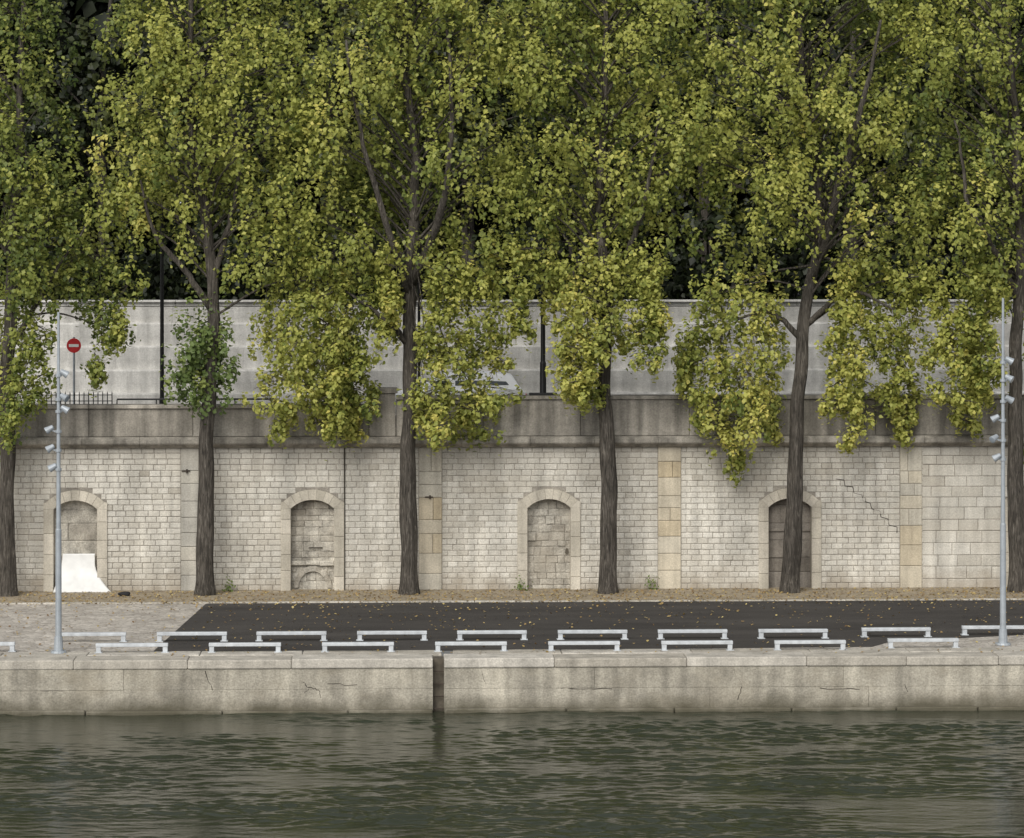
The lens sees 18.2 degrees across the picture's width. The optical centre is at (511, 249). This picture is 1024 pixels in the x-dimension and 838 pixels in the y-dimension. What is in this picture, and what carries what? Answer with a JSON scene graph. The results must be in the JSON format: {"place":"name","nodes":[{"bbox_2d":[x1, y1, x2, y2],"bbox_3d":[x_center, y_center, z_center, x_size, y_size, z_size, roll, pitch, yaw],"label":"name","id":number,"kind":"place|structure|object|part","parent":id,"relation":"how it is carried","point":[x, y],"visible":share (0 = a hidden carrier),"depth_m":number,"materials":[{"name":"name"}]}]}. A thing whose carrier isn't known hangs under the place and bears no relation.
{"place":"outdoors","nodes":[
{"label":"outdoors","id":0,"kind":"place"},
{"bbox_2d":[0,710,1023,837],"bbox_3d":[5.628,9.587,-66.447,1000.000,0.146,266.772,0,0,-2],"label":"water","id":1,"kind":"structure","parent":0,"point":[779,774],"depth_m":58.48,"materials":[{"name":"green liquid"}]},
{"bbox_2d":[0,647,1023,715],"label":"quay wall","id":2,"kind":"structure","parent":0,"point":[120,683],"depth_m":66.62,"materials":[{"name":"stone"}]},
{"bbox_2d":[44,312,69,653],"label":"lamp mast","id":3,"kind":"object","parent":2,"relation":"on","point":[58,636],"visible":1,"depth_m":67.45,"materials":[{"name":"grey metal"}]},
{"bbox_2d":[95,643,168,652],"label":"barrier","id":4,"kind":"object","parent":2,"relation":"on","point":[100,645],"visible":1,"depth_m":67.43,"materials":[{"name":"metal"}]},
{"bbox_2d":[208,642,281,652],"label":"barrier","id":5,"kind":"object","parent":2,"relation":"on","point":[212,645],"visible":1,"depth_m":67.51,"materials":[{"name":"metal"}]},
{"bbox_2d":[321,642,394,651],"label":"barrier","id":6,"kind":"object","parent":2,"relation":"on","point":[326,644],"visible":1,"depth_m":67.60,"materials":[{"name":"metal"}]},
{"bbox_2d":[434,641,507,651],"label":"barrier","id":7,"kind":"object","parent":2,"relation":"on","point":[438,644],"visible":1,"depth_m":67.68,"materials":[{"name":"metal"}]},
{"bbox_2d":[547,641,620,650],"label":"barrier","id":8,"kind":"object","parent":2,"relation":"on","point":[616,644],"visible":1,"depth_m":67.77,"materials":[{"name":"metal"}]},
{"bbox_2d":[660,640,733,650],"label":"barrier","id":9,"kind":"object","parent":2,"relation":"on","point":[729,643],"visible":1,"depth_m":67.85,"materials":[{"name":"metal"}]},
{"bbox_2d":[773,640,846,649],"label":"barrier","id":10,"kind":"object","parent":2,"relation":"on","point":[777,643],"visible":1,"depth_m":67.94,"materials":[{"name":"metal"}]},
{"bbox_2d":[887,638,959,647],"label":"barrier","id":11,"kind":"object","parent":2,"relation":"on","point":[890,641],"visible":1,"depth_m":68.28,"materials":[{"name":"metal"}]},
{"bbox_2d":[0,601,1023,652],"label":"pavement","id":12,"kind":"structure","parent":0,"point":[100,615],"depth_m":72.05,"materials":[{"name":"stone"}]},
{"bbox_2d":[0,642,16,651],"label":"barrier","id":13,"kind":"object","parent":12,"relation":"on","point":[12,646],"visible":1,"depth_m":67.62,"materials":[{"name":"metal"}]},
{"bbox_2d":[62,632,126,641],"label":"barrier","id":14,"kind":"object","parent":12,"relation":"on","point":[123,636],"visible":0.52,"depth_m":69.33,"materials":[{"name":"metal"}]},
{"bbox_2d":[156,631,227,641],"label":"barrier","id":15,"kind":"object","parent":12,"relation":"on","point":[212,633],"visible":1,"depth_m":69.41,"materials":[{"name":"metal"}]},
{"bbox_2d":[0,387,1023,591],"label":"retaining wall","id":16,"kind":"structure","parent":12,"relation":"on","point":[879,510],"depth_m":80.06,"materials":[{"name":"stone"}]},
{"bbox_2d":[41,391,112,403],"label":"iron railing","id":17,"kind":"object","parent":16,"relation":"on","point":[83,398],"visible":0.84,"depth_m":79.89,"materials":[{"name":"black metal"}]},
{"bbox_2d":[116,398,274,403],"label":"handrail","id":18,"kind":"object","parent":16,"relation":"on","point":[156,399],"visible":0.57,"depth_m":79.96,"materials":[{"name":"black metal"}]},
{"bbox_2d":[529,197,556,394],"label":"street lamp","id":19,"kind":"object","parent":16,"relation":"on","point":[542,377],"visible":0.45,"depth_m":80.22,"materials":[{"name":"black metal"}]},
{"bbox_2d":[0,598,1023,603],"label":"kerb","id":20,"kind":"structure","parent":12,"relation":"on","point":[438,601],"depth_m":77.27,"materials":[{"name":"grey stone"}]},
{"bbox_2d":[989,298,1013,645],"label":"lamp mast","id":21,"kind":"object","parent":12,"relation":"on","point":[1002,640],"visible":1,"depth_m":68.82,"materials":[{"name":"grey metal"}]},
{"bbox_2d":[0,587,1023,602],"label":"verge","id":22,"kind":"structure","parent":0,"point":[437,596],"depth_m":78.68,"materials":[{"name":"brown soil"}]},
{"bbox_2d":[0,0,149,596],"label":"poplar tree","id":23,"kind":"object","parent":22,"relation":"on","point":[16,251],"visible":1,"depth_m":78.42,"materials":[{"name":"green plant"}]},
{"bbox_2d":[53,554,110,592],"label":"white panel","id":24,"kind":"object","parent":22,"relation":"on","point":[79,573],"visible":0.91,"depth_m":79.64,"materials":[{"name":"paint"}]},
{"bbox_2d":[118,591,129,595],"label":"dark bundle","id":25,"kind":"object","parent":22,"relation":"on","point":[126,593],"visible":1,"depth_m":78.54,"materials":[{"name":"fabric"}]},
{"bbox_2d":[61,0,371,595],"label":"poplar tree","id":26,"kind":"object","parent":22,"relation":"on","point":[205,196],"visible":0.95,"depth_m":78.57,"materials":[{"name":"green plant"}]},
{"bbox_2d":[222,576,237,591],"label":"weed","id":27,"kind":"object","parent":22,"relation":"on","point":[229,587],"visible":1,"depth_m":79.55,"materials":[{"name":"green plant"}]},
{"bbox_2d":[263,0,538,594],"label":"poplar tree","id":28,"kind":"object","parent":22,"relation":"on","point":[378,185],"visible":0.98,"depth_m":78.50,"materials":[{"name":"green plant"}]},
{"bbox_2d":[0,587,1023,656],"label":"fallen leaves","id":29,"kind":"object","parent":22,"relation":"on","point":[577,590],"visible":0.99,"depth_m":77.81,"materials":[{"name":"brown plant"}]},
{"bbox_2d":[512,575,532,590],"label":"weed","id":30,"kind":"object","parent":22,"relation":"on","point":[519,587],"visible":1,"depth_m":79.89,"materials":[{"name":"green plant"}]},
{"bbox_2d":[462,0,737,593],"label":"poplar tree","id":31,"kind":"object","parent":22,"relation":"on","point":[580,391],"visible":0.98,"depth_m":78.57,"materials":[{"name":"green plant"}]},
{"bbox_2d":[644,575,659,589],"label":"weed","id":32,"kind":"object","parent":22,"relation":"on","point":[648,581],"visible":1,"depth_m":80.00,"materials":[{"name":"green plant"}]},
{"bbox_2d":[669,0,986,593],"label":"poplar tree","id":33,"kind":"object","parent":22,"relation":"on","point":[795,175],"visible":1,"depth_m":79.08,"materials":[{"name":"green plant"}]},
{"bbox_2d":[853,0,1023,592],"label":"poplar tree","id":34,"kind":"object","parent":22,"relation":"on","point":[976,292],"visible":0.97,"depth_m":79.26,"materials":[{"name":"green plant"}]},
{"bbox_2d":[154,600,1023,651],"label":"road","id":35,"kind":"structure","parent":0,"point":[745,634],"depth_m":72.99,"materials":[{"name":"black asphalt"}]},
{"bbox_2d":[255,631,327,640],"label":"barrier","id":36,"kind":"object","parent":35,"relation":"on","point":[259,634],"visible":1,"depth_m":69.50,"materials":[{"name":"metal"}]},
{"bbox_2d":[356,630,427,640],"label":"barrier","id":37,"kind":"object","parent":35,"relation":"on","point":[361,633],"visible":1,"depth_m":69.58,"materials":[{"name":"metal"}]},
{"bbox_2d":[456,630,527,639],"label":"barrier","id":38,"kind":"object","parent":35,"relation":"on","point":[461,632],"visible":1,"depth_m":69.68,"materials":[{"name":"metal"}]},
{"bbox_2d":[557,629,627,639],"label":"barrier","id":39,"kind":"object","parent":35,"relation":"on","point":[622,632],"visible":1,"depth_m":69.76,"materials":[{"name":"metal"}]},
{"bbox_2d":[657,629,728,638],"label":"barrier","id":40,"kind":"object","parent":35,"relation":"on","point":[662,631],"visible":1,"depth_m":69.86,"materials":[{"name":"metal"}]},
{"bbox_2d":[757,629,828,638],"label":"barrier","id":41,"kind":"object","parent":35,"relation":"on","point":[824,632],"visible":1,"depth_m":69.94,"materials":[{"name":"metal"}]},
{"bbox_2d":[860,627,931,636],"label":"barrier","id":42,"kind":"object","parent":35,"relation":"on","point":[864,630],"visible":1,"depth_m":70.22,"materials":[{"name":"metal"}]},
{"bbox_2d":[960,625,1023,634],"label":"barrier","id":43,"kind":"object","parent":35,"relation":"on","point":[964,628],"visible":1,"depth_m":70.58,"materials":[{"name":"metal"}]},
{"label":"ground","id":44,"kind":"structure","parent":0,"visible":0},
{"bbox_2d":[0,0,68,286],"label":"dark tree","id":45,"kind":"object","parent":44,"relation":"on","point":[9,93],"visible":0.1,"depth_m":99.17,"materials":[{"name":"green plant"}]},
{"bbox_2d":[0,0,235,293],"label":"dark tree","id":46,"kind":"object","parent":44,"relation":"on","point":[83,128],"visible":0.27,"depth_m":98.53,"materials":[{"name":"green plant"}]},
{"bbox_2d":[118,0,364,294],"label":"dark tree","id":47,"kind":"object","parent":44,"relation":"on","point":[217,235],"visible":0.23,"depth_m":96.79,"materials":[{"name":"green plant"}]},
{"bbox_2d":[214,0,455,294],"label":"dark tree","id":48,"kind":"object","parent":44,"relation":"on","point":[353,32],"visible":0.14,"depth_m":98.27,"materials":[{"name":"green plant"}]},
{"bbox_2d":[352,0,562,271],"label":"dark tree","id":49,"kind":"object","parent":44,"relation":"on","point":[464,137],"visible":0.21,"depth_m":97.20,"materials":[{"name":"green plant"}]},
{"bbox_2d":[0,227,1015,299],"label":"undergrowth","id":50,"kind":"object","parent":44,"relation":"on","point":[174,289],"visible":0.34,"depth_m":94.22,"materials":[{"name":"green plant"}]},
{"bbox_2d":[0,0,1023,296],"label":"woodland","id":51,"kind":"object","parent":44,"relation":"on","point":[88,10],"visible":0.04,"depth_m":102.95,"materials":[{"name":"green plant"}]},
{"bbox_2d":[484,0,712,281],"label":"dark tree","id":52,"kind":"object","parent":44,"relation":"on","point":[497,224],"visible":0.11,"depth_m":99.09,"materials":[{"name":"green plant"}]},
{"bbox_2d":[569,0,820,283],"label":"dark tree","id":53,"kind":"object","parent":44,"relation":"on","point":[706,223],"visible":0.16,"depth_m":98.78,"materials":[{"name":"green plant"}]},
{"bbox_2d":[724,0,961,284],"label":"dark tree","id":54,"kind":"object","parent":44,"relation":"on","point":[908,149],"visible":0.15,"depth_m":96.83,"materials":[{"name":"green plant"}]},
{"bbox_2d":[863,0,1023,282],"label":"dark tree","id":55,"kind":"object","parent":44,"relation":"on","point":[983,105],"visible":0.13,"depth_m":99.27,"materials":[{"name":"green plant"}]},
{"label":"upper pavement","id":56,"kind":"structure","parent":0,"visible":0},
{"bbox_2d":[67,337,80,403],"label":"road sign","id":57,"kind":"object","parent":56,"relation":"on","point":[73,345],"visible":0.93,"depth_m":81.78,"materials":[{"name":"red metal"}]},
{"bbox_2d":[155,208,163,403],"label":"street lamp","id":58,"kind":"object","parent":56,"relation":"on","point":[161,316],"visible":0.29,"depth_m":82.17,"materials":[{"name":"black metal"}]},
{"label":"upper road","id":59,"kind":"structure","parent":0,"visible":0},
{"bbox_2d":[418,197,420,390],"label":"street lamp","id":60,"kind":"object","parent":59,"relation":"on","point":[418,305],"visible":0.07,"depth_m":83.94,"materials":[{"name":"black metal"}]},
{"bbox_2d":[396,371,526,394],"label":"parked car","id":61,"kind":"object","parent":59,"relation":"on","point":[508,381],"visible":0.12,"depth_m":87.95,"materials":[{"name":"white paint"}]},
{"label":"side window","id":62,"kind":"part","parent":61,"relation":"part of","materials":[{"name":"black glass"}]},
{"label":"side window","id":63,"kind":"part","parent":61,"relation":"part of","materials":[{"name":"black glass"}]},
{"bbox_2d":[0,299,1023,403],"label":"terrace wall","id":64,"kind":"structure","parent":59,"relation":"on","point":[132,370],"depth_m":92.19,"materials":[{"name":"concrete"}]}
]}

